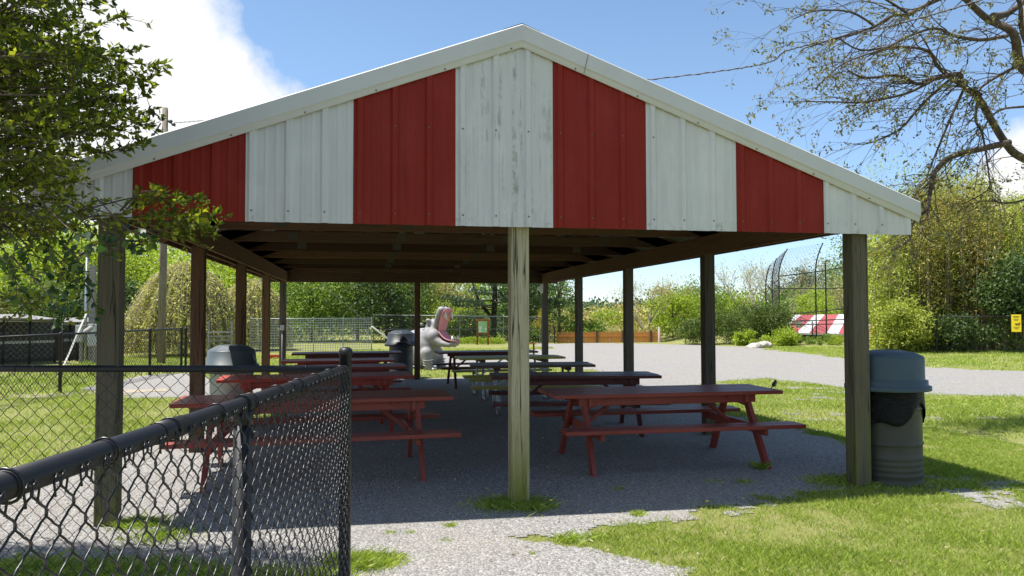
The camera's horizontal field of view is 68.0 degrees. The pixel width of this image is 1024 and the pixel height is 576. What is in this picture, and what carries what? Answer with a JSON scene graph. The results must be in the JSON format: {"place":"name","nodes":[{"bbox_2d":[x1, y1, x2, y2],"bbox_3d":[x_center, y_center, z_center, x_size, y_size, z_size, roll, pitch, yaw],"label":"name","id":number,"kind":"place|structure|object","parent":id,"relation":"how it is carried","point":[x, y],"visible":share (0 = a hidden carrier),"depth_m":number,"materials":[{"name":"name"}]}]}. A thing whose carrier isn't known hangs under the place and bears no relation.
{"place":"outdoors","nodes":[
{"label":"outdoors","id":0,"kind":"place"},
{"bbox_2d":[0,303,13,313],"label":"shrub","id":1,"kind":"object","parent":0,"point":[2,310],"visible":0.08,"depth_m":31.25,"materials":[{"name":"green plant"}]},
{"bbox_2d":[0,388,169,398],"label":"dirt path","id":2,"kind":"structure","parent":0,"point":[142,390],"depth_m":15.23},
{"bbox_2d":[0,343,1023,575],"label":"gravel yard","id":3,"kind":"structure","parent":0,"point":[480,441],"depth_m":7.24,"materials":[{"name":"grey gravel"}]},
{"bbox_2d":[205,345,258,418],"bbox_3d":[-3.941,1.360,10.655,0.795,1.122,0.795,0,-2,-11],"label":"litter bin","id":4,"kind":"object","parent":3,"relation":"on","point":[231,355],"visible":0.27,"depth_m":10.40,"materials":[{"name":"grey plastic"}]},
{"bbox_2d":[159,389,460,493],"bbox_3d":[-1.899,1.450,7.409,2.565,0.792,1.582,0,-2,-14],"label":"picnic table","id":5,"kind":"object","parent":3,"relation":"on","point":[412,402],"visible":0.62,"depth_m":7.20,"materials":[{"name":"red paint"}]},
{"bbox_2d":[216,371,413,431],"bbox_3d":[-2.533,1.537,9.902,2.429,0.793,1.582,0,-2,-16],"label":"picnic table","id":6,"kind":"object","parent":3,"relation":"on","point":[383,380],"visible":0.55,"depth_m":9.75,"materials":[{"name":"red paint"}]},
{"bbox_2d":[281,357,394,386],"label":"picnic table","id":7,"kind":"object","parent":3,"relation":"on","point":[323,361],"visible":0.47,"depth_m":13.14,"materials":[{"name":"red paint"}]},
{"bbox_2d":[284,363,410,416],"bbox_3d":[-2.707,1.601,11.752,2.109,0.792,1.582,0,-2,-14],"label":"picnic table","id":8,"kind":"object","parent":3,"relation":"on","point":[386,367],"visible":0.34,"depth_m":11.57,"materials":[{"name":"red paint"}]},
{"bbox_2d":[291,351,403,388],"bbox_3d":[-3.476,1.751,16.031,2.257,0.792,1.582,0,-2,-13],"label":"picnic table","id":9,"kind":"object","parent":3,"relation":"on","point":[356,354],"visible":0.51,"depth_m":15.80,"materials":[{"name":"red paint"}]},
{"bbox_2d":[24,23,920,526],"bbox_3d":[-1.100,0.167,12.201,7.281,4.201,12.543,0,-2,-11],"label":"picnic shelter","id":10,"kind":"object","parent":3,"relation":"on","point":[518,159],"visible":0.93,"depth_m":6.24,"materials":[{"name":"wood"}]},
{"bbox_2d":[432,350,537,388],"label":"picnic table","id":11,"kind":"object","parent":3,"relation":"on","point":[451,355],"visible":0.57,"depth_m":16.15,"materials":[{"name":"red paint"}]},
{"bbox_2d":[451,355,565,400],"bbox_3d":[-0.044,1.663,14.303,1.992,0.749,1.582,0,-2,-13],"label":"picnic table","id":12,"kind":"object","parent":3,"relation":"on","point":[542,358],"visible":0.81,"depth_m":14.16,"materials":[{"name":"green paint"}]},
{"bbox_2d":[468,362,600,415],"bbox_3d":[0.308,1.589,12.183,1.967,0.750,1.582,0,-2,-5],"label":"picnic table","id":13,"kind":"object","parent":3,"relation":"on","point":[496,385],"visible":0.69,"depth_m":11.85,"materials":[{"name":"brown paint"}]},
{"bbox_2d":[488,371,670,436],"bbox_3d":[0.813,1.537,10.091,2.210,0.793,1.582,0,-2,-4],"label":"picnic table","id":14,"kind":"object","parent":3,"relation":"on","point":[605,379],"visible":0.57,"depth_m":9.81,"materials":[{"name":"red paint"}]},
{"bbox_2d":[529,384,805,476],"bbox_3d":[1.545,1.463,7.993,2.449,0.792,1.582,0,-2,-11],"label":"picnic table","id":15,"kind":"object","parent":3,"relation":"on","point":[586,399],"visible":0.97,"depth_m":7.74,"materials":[{"name":"red paint"}]},
{"bbox_2d":[844,349,931,488],"bbox_3d":[3.457,1.174,6.982,0.730,1.211,0.730,0,-2,-11],"label":"litter bin","id":16,"kind":"object","parent":3,"relation":"on","point":[899,385],"visible":0.65,"depth_m":6.71,"materials":[{"name":"grey metal"}]},
{"bbox_2d":[0,325,1023,575],"bbox_3d":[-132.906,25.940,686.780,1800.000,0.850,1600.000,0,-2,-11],"label":"lawn","id":17,"kind":"structure","parent":0,"point":[802,531],"depth_m":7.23,"materials":[{"name":"green plant"}]},
{"bbox_2d":[0,314,78,364],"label":"animal pen","id":18,"kind":"object","parent":17,"relation":"on","point":[10,328],"visible":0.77,"depth_m":25.00,"materials":[{"name":"black metal"}]},
{"bbox_2d":[0,269,96,321],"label":"shrub","id":19,"kind":"object","parent":17,"relation":"on","point":[71,305],"visible":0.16,"depth_m":32.44,"materials":[{"name":"green plant"}]},
{"bbox_2d":[0,201,126,316],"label":"leafy tree","id":20,"kind":"object","parent":17,"relation":"on","point":[2,273],"visible":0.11,"depth_m":41.81,"materials":[{"name":"green plant"}]},
{"bbox_2d":[61,318,87,360],"bbox_3d":[-14.945,1.797,26.796,1.564,1.505,2.598,1,-2,-28],"label":"animal pen","id":21,"kind":"object","parent":17,"relation":"on","point":[76,321],"visible":0.23,"depth_m":25.58,"materials":[{"name":"black metal"}]},
{"bbox_2d":[63,314,86,364],"bbox_3d":[-13.207,1.551,22.951,0.050,1.654,3.450,1,-2,-19],"label":"leaning board","id":22,"kind":"object","parent":17,"relation":"on","point":[72,345],"visible":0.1,"depth_m":22.86,"materials":[{"name":"white wood"}]},
{"bbox_2d":[75,325,86,361],"bbox_3d":[-13.814,1.798,24.285,0.260,1.225,0.230,0,-2,0],"label":"electric cabinet","id":23,"kind":"object","parent":17,"relation":"on","point":[84,340],"visible":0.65,"depth_m":24.27,"materials":[{"name":"metal"}]},
{"bbox_2d":[76,252,95,361],"bbox_3d":[-14.101,0.648,24.958,0.702,3.773,0.198,0,-2,-11],"label":"electric mast","id":24,"kind":"object","parent":17,"relation":"on","point":[92,313],"visible":0.53,"depth_m":24.94,"materials":[{"name":"metal"}]},
{"bbox_2d":[0,327,182,396],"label":"chain link fence","id":25,"kind":"object","parent":17,"relation":"on","point":[61,351],"visible":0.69,"depth_m":15.64,"materials":[{"name":"black metal"}]},
{"bbox_2d":[87,324,96,361],"bbox_3d":[-13.376,1.780,24.283,0.360,1.260,0.230,0,-2,0],"label":"electric cabinet","id":26,"kind":"object","parent":17,"relation":"on","point":[90,336],"visible":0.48,"depth_m":24.20,"materials":[{"name":"metal"}]},
{"bbox_2d":[79,326,92,336],"bbox_3d":[-13.355,1.356,23.799,0.157,0.350,0.472,-1,-2,12],"label":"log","id":27,"kind":"object","parent":26,"relation":"on","point":[89,329],"visible":0.77,"depth_m":23.78,"materials":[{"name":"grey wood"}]},
{"bbox_2d":[0,218,189,316],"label":"leafy tree","id":28,"kind":"object","parent":17,"relation":"on","point":[127,256],"visible":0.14,"depth_m":43.78,"materials":[{"name":"green plant"}]},
{"bbox_2d":[0,0,232,329],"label":"leafy tree","id":29,"kind":"object","parent":17,"relation":"on","point":[26,54],"visible":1,"depth_m":3.61,"materials":[{"name":"green plant"}]},
{"bbox_2d":[77,269,171,351],"bbox_3d":[-16.217,0.985,31.936,3.930,3.600,4.115,0,-2,1],"label":"shrub","id":30,"kind":"object","parent":17,"relation":"on","point":[128,294],"visible":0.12,"depth_m":32.05,"materials":[{"name":"green plant"}]},
{"bbox_2d":[43,223,224,328],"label":"leafy tree","id":31,"kind":"object","parent":17,"relation":"on","point":[139,271],"visible":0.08,"depth_m":46.03,"materials":[{"name":"green plant"}]},
{"bbox_2d":[0,221,316,334],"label":"woods","id":32,"kind":"object","parent":17,"relation":"on","point":[173,251],"visible":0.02,"depth_m":58.10,"materials":[{"name":"green plant"}]},
{"bbox_2d":[151,107,175,363],"bbox_3d":[-11.085,-1.528,24.076,0.734,8.451,0.284,0,-2,-11],"label":"utility pole","id":33,"kind":"object","parent":17,"relation":"on","point":[162,296],"visible":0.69,"depth_m":23.95,"materials":[{"name":"brown wood"}]},
{"bbox_2d":[320,282,386,338],"bbox_3d":[-7.863,-1.074,28.607,0.069,7.479,11.137,-2,-2,35],"label":"guy wire","id":34,"kind":"object","parent":33,"relation":"attached to","point":[360,316],"visible":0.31,"depth_m":31.21,"materials":[{"name":"white paint"}]},
{"bbox_2d":[175,0,981,122],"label":"service cable","id":35,"kind":"object","parent":33,"relation":"attached to","point":[977,1],"visible":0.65,"depth_m":11.13,"materials":[{"name":"black rubber"}]},
{"bbox_2d":[0,347,352,575],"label":"chain link fence","id":36,"kind":"object","parent":17,"relation":"on","point":[20,482],"visible":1,"depth_m":2.37,"materials":[{"name":"black metal"}]},
{"bbox_2d":[124,259,234,356],"bbox_3d":[-12.511,0.781,29.018,4.525,3.789,4.578,0,-2,-11],"label":"weeping tree","id":37,"kind":"object","parent":17,"relation":"on","point":[219,317],"visible":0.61,"depth_m":27.92,"materials":[{"name":"green plant"}]},
{"bbox_2d":[184,327,205,364],"bbox_3d":[-9.175,1.777,21.971,0.620,1.290,0.080,0,-2,0],"label":"chain link fence","id":38,"kind":"object","parent":17,"relation":"on","point":[185,352],"visible":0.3,"depth_m":21.95,"materials":[{"name":"black metal"}]},
{"bbox_2d":[129,245,279,290],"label":"leafy tree","id":39,"kind":"object","parent":17,"relation":"on","point":[228,282],"visible":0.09,"depth_m":46.86,"materials":[{"name":"green plant"}]},
{"bbox_2d":[208,321,232,349],"bbox_3d":[-9.522,1.744,24.773,0.816,1.350,0.084,2,-3,-42],"label":"railing","id":40,"kind":"object","parent":17,"relation":"on","point":[231,335],"visible":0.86,"depth_m":24.70,"materials":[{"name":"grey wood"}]},
{"bbox_2d":[222,277,294,349],"bbox_3d":[-11.370,1.151,33.018,3.777,3.322,3.725,0,-2,-11],"label":"weeping tree","id":41,"kind":"object","parent":17,"relation":"on","point":[254,299],"visible":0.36,"depth_m":32.30,"materials":[{"name":"green plant"}]},
{"bbox_2d":[218,267,316,324],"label":"leafy tree","id":42,"kind":"object","parent":17,"relation":"on","point":[272,285],"visible":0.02,"depth_m":49.03,"materials":[{"name":"green plant"}]},
{"bbox_2d":[250,317,371,351],"bbox_3d":[-8.300,1.992,31.727,5.109,1.530,0.046,1,-2,-30],"label":"wire pen","id":43,"kind":"object","parent":17,"relation":"on","point":[313,335],"visible":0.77,"depth_m":31.78,"materials":[{"name":"grey metal"}]},
{"bbox_2d":[250,276,374,342],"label":"leafy tree","id":44,"kind":"object","parent":17,"relation":"on","point":[301,308],"visible":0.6,"depth_m":42.01,"materials":[{"name":"green plant"}]},
{"bbox_2d":[293,282,410,341],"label":"leafy tree","id":45,"kind":"object","parent":17,"relation":"on","point":[351,312],"visible":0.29,"depth_m":42.71,"materials":[{"name":"green plant"}]},
{"bbox_2d":[325,282,452,342],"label":"leafy tree","id":46,"kind":"object","parent":17,"relation":"on","point":[394,302],"visible":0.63,"depth_m":41.88,"materials":[{"name":"green plant"}]},
{"bbox_2d":[385,330,413,378],"bbox_3d":[-2.689,1.605,18.400,0.795,1.162,0.795,0,-2,-11],"label":"litter bin","id":47,"kind":"object","parent":17,"relation":"on","point":[401,340],"visible":0.64,"depth_m":18.15,"materials":[{"name":"plastic"}]},
{"bbox_2d":[22,295,781,325],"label":"wood","id":48,"kind":"object","parent":17,"relation":"on","point":[592,302],"visible":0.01,"depth_m":115.43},
{"bbox_2d":[368,283,451,329],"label":"leafy tree","id":49,"kind":"object","parent":17,"relation":"on","point":[430,296],"visible":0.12,"depth_m":46.91,"materials":[{"name":"green plant"}]},
{"bbox_2d":[386,317,453,332],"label":"shrub","id":50,"kind":"object","parent":17,"relation":"on","point":[406,327],"visible":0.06,"depth_m":42.48,"materials":[{"name":"green plant"}]},
{"bbox_2d":[355,283,505,336],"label":"leafy tree","id":51,"kind":"object","parent":17,"relation":"on","point":[480,296],"visible":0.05,"depth_m":55.66,"materials":[{"name":"green plant"}]},
{"bbox_2d":[292,283,572,340],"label":"woods","id":52,"kind":"object","parent":17,"relation":"on","point":[486,298],"visible":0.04,"depth_m":59.84,"materials":[{"name":"green plant"}]},
{"bbox_2d":[411,305,459,369],"bbox_3d":[-2.367,1.429,21.625,2.113,1.852,1.047,-2,-3,44],"label":"hippo statue","id":53,"kind":"object","parent":17,"relation":"on","point":[435,335],"visible":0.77,"depth_m":21.18,"materials":[{"name":"beige paint"}]},
{"bbox_2d":[404,283,484,336],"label":"willow tree","id":54,"kind":"object","parent":17,"relation":"on","point":[440,288],"visible":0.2,"depth_m":49.53,"materials":[{"name":"green plant"}]},
{"bbox_2d":[424,298,479,340],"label":"shrub","id":55,"kind":"object","parent":17,"relation":"on","point":[464,310],"visible":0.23,"depth_m":43.76,"materials":[{"name":"green plant"}]},
{"bbox_2d":[373,314,539,342],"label":"chain link fence","id":56,"kind":"object","parent":17,"relation":"on","point":[459,329],"visible":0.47,"depth_m":40.77,"materials":[{"name":"grey metal"}]},
{"bbox_2d":[449,303,496,337],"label":"shrub","id":57,"kind":"object","parent":17,"relation":"on","point":[473,312],"visible":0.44,"depth_m":43.25,"materials":[{"name":"green plant"}]},
{"bbox_2d":[453,336,505,343],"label":"weeds","id":58,"kind":"object","parent":17,"relation":"on","point":[471,339],"visible":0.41,"depth_m":39.24,"materials":[{"name":"green plant"}]},
{"bbox_2d":[476,319,489,344],"bbox_3d":[-1.487,2.239,38.479,0.720,1.295,0.100,0,-2,-3],"label":"notice board","id":59,"kind":"object","parent":17,"relation":"on","point":[482,326],"visible":1,"depth_m":38.45,"materials":[{"name":"brown wood"}]},
{"bbox_2d":[437,283,535,337],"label":"pine tree","id":60,"kind":"object","parent":17,"relation":"on","point":[458,300],"visible":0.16,"depth_m":45.57,"materials":[{"name":"green plant"}]},
{"bbox_2d":[462,317,536,342],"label":"shrub","id":61,"kind":"object","parent":17,"relation":"on","point":[500,329],"visible":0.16,"depth_m":42.76,"materials":[{"name":"green plant"}]},
{"bbox_2d":[488,283,573,342],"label":"leafy tree","id":62,"kind":"object","parent":17,"relation":"on","point":[534,309],"visible":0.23,"depth_m":44.61,"materials":[{"name":"green plant"}]},
{"bbox_2d":[505,284,570,316],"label":"pine tree","id":63,"kind":"object","parent":17,"relation":"on","point":[563,302],"visible":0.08,"depth_m":49.56,"materials":[{"name":"green plant"}]},
{"bbox_2d":[529,317,548,342],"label":"shrub","id":64,"kind":"object","parent":17,"relation":"on","point":[530,340],"visible":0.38,"depth_m":41.92,"materials":[{"name":"green plant"}]},
{"bbox_2d":[530,309,555,336],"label":"shrub","id":65,"kind":"object","parent":17,"relation":"on","point":[539,312],"visible":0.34,"depth_m":42.81,"materials":[{"name":"green plant"}]},
{"bbox_2d":[541,320,554,342],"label":"chain link fence","id":66,"kind":"object","parent":17,"relation":"on","point":[549,333],"visible":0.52,"depth_m":40.27,"materials":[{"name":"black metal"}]},
{"bbox_2d":[540,279,588,334],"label":"leafy tree","id":67,"kind":"object","parent":17,"relation":"on","point":[563,285],"visible":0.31,"depth_m":59.83,"materials":[{"name":"green plant"}]},
{"bbox_2d":[565,316,613,342],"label":"shrub","id":68,"kind":"object","parent":17,"relation":"on","point":[590,327],"visible":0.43,"depth_m":59.54,"materials":[{"name":"green plant"}]},
{"bbox_2d":[557,330,660,342],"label":"board fence","id":69,"kind":"object","parent":17,"relation":"on","point":[596,336],"visible":0.38,"depth_m":46.49,"materials":[{"name":"brown wood"}]},
{"bbox_2d":[588,301,638,331],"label":"shrub","id":70,"kind":"object","parent":17,"relation":"on","point":[610,314],"visible":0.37,"depth_m":63.69,"materials":[{"name":"green plant"}]},
{"bbox_2d":[597,320,661,341],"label":"shrub","id":71,"kind":"object","parent":17,"relation":"on","point":[617,330],"visible":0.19,"depth_m":55.61,"materials":[{"name":"green plant"}]},
{"bbox_2d":[548,296,731,341],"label":"woods","id":72,"kind":"object","parent":17,"relation":"on","point":[642,316],"visible":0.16,"depth_m":65.85,"materials":[{"name":"green plant"}]},
{"bbox_2d":[606,274,695,331],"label":"bare tree","id":73,"kind":"object","parent":17,"relation":"on","point":[651,310],"visible":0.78,"depth_m":56.18,"materials":[{"name":"green plant"}]},
{"bbox_2d":[638,285,700,337],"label":"leafy tree","id":74,"kind":"object","parent":17,"relation":"on","point":[679,304],"visible":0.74,"depth_m":56.05,"materials":[{"name":"green plant"}]},
{"bbox_2d":[645,279,699,335],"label":"bare tree","id":75,"kind":"object","parent":17,"relation":"on","point":[655,289],"visible":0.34,"depth_m":59.96,"materials":[{"name":"brown plant"}]},
{"bbox_2d":[661,273,735,333],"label":"leafy tree","id":76,"kind":"object","parent":17,"relation":"on","point":[718,299],"visible":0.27,"depth_m":59.70,"materials":[{"name":"green plant"}]},
{"bbox_2d":[668,315,730,343],"bbox_3d":[9.345,2.145,38.485,3.315,1.683,2.851,2,-3,-40],"label":"juniper shrub","id":77,"kind":"object","parent":17,"relation":"on","point":[690,329],"visible":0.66,"depth_m":37.97,"materials":[{"name":"green plant"}]},
{"bbox_2d":[715,283,764,331],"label":"leafy tree","id":78,"kind":"object","parent":17,"relation":"on","point":[732,304],"visible":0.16,"depth_m":61.32,"materials":[{"name":"green plant"}]},
{"bbox_2d":[637,282,843,331],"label":"woods","id":79,"kind":"object","parent":17,"relation":"on","point":[782,299],"visible":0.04,"depth_m":70.67,"materials":[{"name":"green plant"}]},
{"bbox_2d":[699,297,792,344],"bbox_3d":[11.780,1.708,38.949,5.279,2.589,4.730,-1,-2,26],"label":"juniper shrub","id":80,"kind":"object","parent":17,"relation":"on","point":[731,321],"visible":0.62,"depth_m":38.12,"materials":[{"name":"green plant"}]},
{"bbox_2d":[731,328,770,345],"bbox_3d":[11.653,2.418,37.022,1.981,0.949,1.570,-1,-2,14],"label":"shrub","id":81,"kind":"object","parent":17,"relation":"on","point":[744,337],"visible":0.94,"depth_m":36.70,"materials":[{"name":"green plant"}]},
{"bbox_2d":[715,258,790,327],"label":"bare tree","id":82,"kind":"object","parent":17,"relation":"on","point":[744,279],"visible":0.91,"depth_m":55.59,"materials":[{"name":"brown plant"}]},
{"bbox_2d":[745,341,772,347],"bbox_3d":[11.213,2.619,34.475,1.360,0.430,0.832,0,-2,-11],"label":"rock","id":83,"kind":"object","parent":17,"relation":"on","point":[760,344],"visible":0.71,"depth_m":34.22,"materials":[{"name":"white stone"}]},
{"bbox_2d":[742,294,808,342],"bbox_3d":[13.198,1.618,38.448,3.595,2.726,3.428,2,-3,-44],"label":"juniper shrub","id":84,"kind":"object","parent":17,"relation":"on","point":[783,319],"visible":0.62,"depth_m":38.05,"materials":[{"name":"green plant"}]},
{"bbox_2d":[759,279,810,302],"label":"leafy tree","id":85,"kind":"object","parent":17,"relation":"on","point":[785,290],"visible":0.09,"depth_m":89.70,"materials":[{"name":"green plant"}]},
{"bbox_2d":[769,325,801,345],"bbox_3d":[13.060,2.312,36.544,1.764,1.141,1.836,-1,-2,20],"label":"shrub","id":86,"kind":"object","parent":17,"relation":"on","point":[789,337],"visible":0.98,"depth_m":36.17,"materials":[{"name":"green plant"}]},
{"bbox_2d":[736,252,838,317],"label":"bare tree","id":87,"kind":"object","parent":17,"relation":"on","point":[798,275],"visible":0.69,"depth_m":60.42,"materials":[{"name":"brown plant"}]},
{"bbox_2d":[765,243,842,340],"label":"backstop","id":88,"kind":"object","parent":17,"relation":"on","point":[778,280],"visible":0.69,"depth_m":43.51,"materials":[{"name":"black metal"}]},
{"bbox_2d":[781,264,828,304],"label":"tree","id":89,"kind":"object","parent":17,"relation":"on","point":[802,282],"visible":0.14,"depth_m":94.93,"materials":[{"name":"green plant"}]},
{"bbox_2d":[786,319,843,336],"bbox_3d":[16.073,2.444,39.957,4.115,1.697,1.131,-1,-2,30],"label":"chain link fence","id":90,"kind":"object","parent":17,"relation":"on","point":[812,324],"visible":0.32,"depth_m":39.55,"materials":[{"name":"black metal"}]},
{"bbox_2d":[788,284,842,314],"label":"leafy tree","id":91,"kind":"object","parent":17,"relation":"on","point":[819,307],"visible":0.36,"depth_m":51.59,"materials":[{"name":"green plant"}]},
{"bbox_2d":[796,332,843,344],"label":"shrub","id":92,"kind":"object","parent":17,"relation":"on","point":[811,340],"visible":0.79,"depth_m":37.57,"materials":[{"name":"green plant"}]},
{"bbox_2d":[804,252,842,307],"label":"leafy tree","id":93,"kind":"object","parent":17,"relation":"on","point":[826,277],"visible":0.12,"depth_m":94.72,"materials":[{"name":"green plant"}]},
{"bbox_2d":[806,274,843,313],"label":"tree","id":94,"kind":"object","parent":17,"relation":"on","point":[840,299],"visible":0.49,"depth_m":55.97,"materials":[{"name":"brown plant"}]},
{"bbox_2d":[789,314,872,339],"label":"dugout","id":95,"kind":"object","parent":17,"relation":"on","point":[838,330],"visible":0.2,"depth_m":43.22,"materials":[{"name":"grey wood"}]},
{"bbox_2d":[788,234,879,312],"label":"leafy tree","id":96,"kind":"object","parent":17,"relation":"on","point":[838,265],"visible":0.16,"depth_m":60.59,"materials":[{"name":"green plant"}]},
{"bbox_2d":[826,333,871,345],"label":"shrub","id":97,"kind":"object","parent":17,"relation":"on","point":[836,341],"visible":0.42,"depth_m":37.22,"materials":[{"name":"green plant"}]},
{"bbox_2d":[704,0,1023,309],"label":"spring tree","id":98,"kind":"object","parent":17,"relation":"on","point":[959,80],"visible":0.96,"depth_m":10.81,"materials":[{"name":"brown plant"}]},
{"bbox_2d":[869,277,952,352],"bbox_3d":[15.520,1.123,30.206,3.804,3.192,3.511,0,-2,8],"label":"shrub","id":99,"kind":"object","parent":17,"relation":"on","point":[907,330],"visible":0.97,"depth_m":29.68,"materials":[{"name":"green plant"}]},
{"bbox_2d":[861,138,1020,242],"bbox_3d":[18.110,-1.854,33.955,7.096,9.273,7.079,0,-2,-11],"label":"young tree","id":100,"kind":"object","parent":17,"relation":"on","point":[926,181],"visible":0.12,"depth_m":33.54,"materials":[{"name":"green plant"}]},
{"bbox_2d":[867,164,1023,351],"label":"bushes","id":101,"kind":"object","parent":17,"relation":"on","point":[936,275],"visible":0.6,"depth_m":31.32,"materials":[{"name":"green plant"}]},
{"bbox_2d":[913,309,1008,351],"bbox_3d":[17.773,1.716,30.364,3.553,1.938,3.420,1,-2,-19],"label":"shrub","id":102,"kind":"object","parent":17,"relation":"on","point":[960,333],"visible":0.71,"depth_m":29.73,"materials":[{"name":"green plant"}]},
{"bbox_2d":[935,315,1023,352],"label":"chain link fence","id":103,"kind":"object","parent":17,"relation":"on","point":[936,336],"visible":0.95,"depth_m":29.02,"materials":[{"name":"black metal"}]},
{"bbox_2d":[1011,315,1021,331],"bbox_3d":[18.704,1.306,28.143,0.310,0.640,0.017,-1,-2,24],"label":"warning sign","id":104,"kind":"object","parent":103,"relation":"attached to","point":[1015,323],"visible":1,"depth_m":28.14,"materials":[{"name":"yellow plastic"}]},
{"bbox_2d":[953,244,1023,337],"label":"shrub","id":105,"kind":"object","parent":17,"relation":"on","point":[1011,301],"visible":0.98,"depth_m":29.56,"materials":[{"name":"green plant"}]},
{"bbox_2d":[0,0,1023,303],"label":"sky","id":106,"kind":"structure","parent":0,"point":[228,56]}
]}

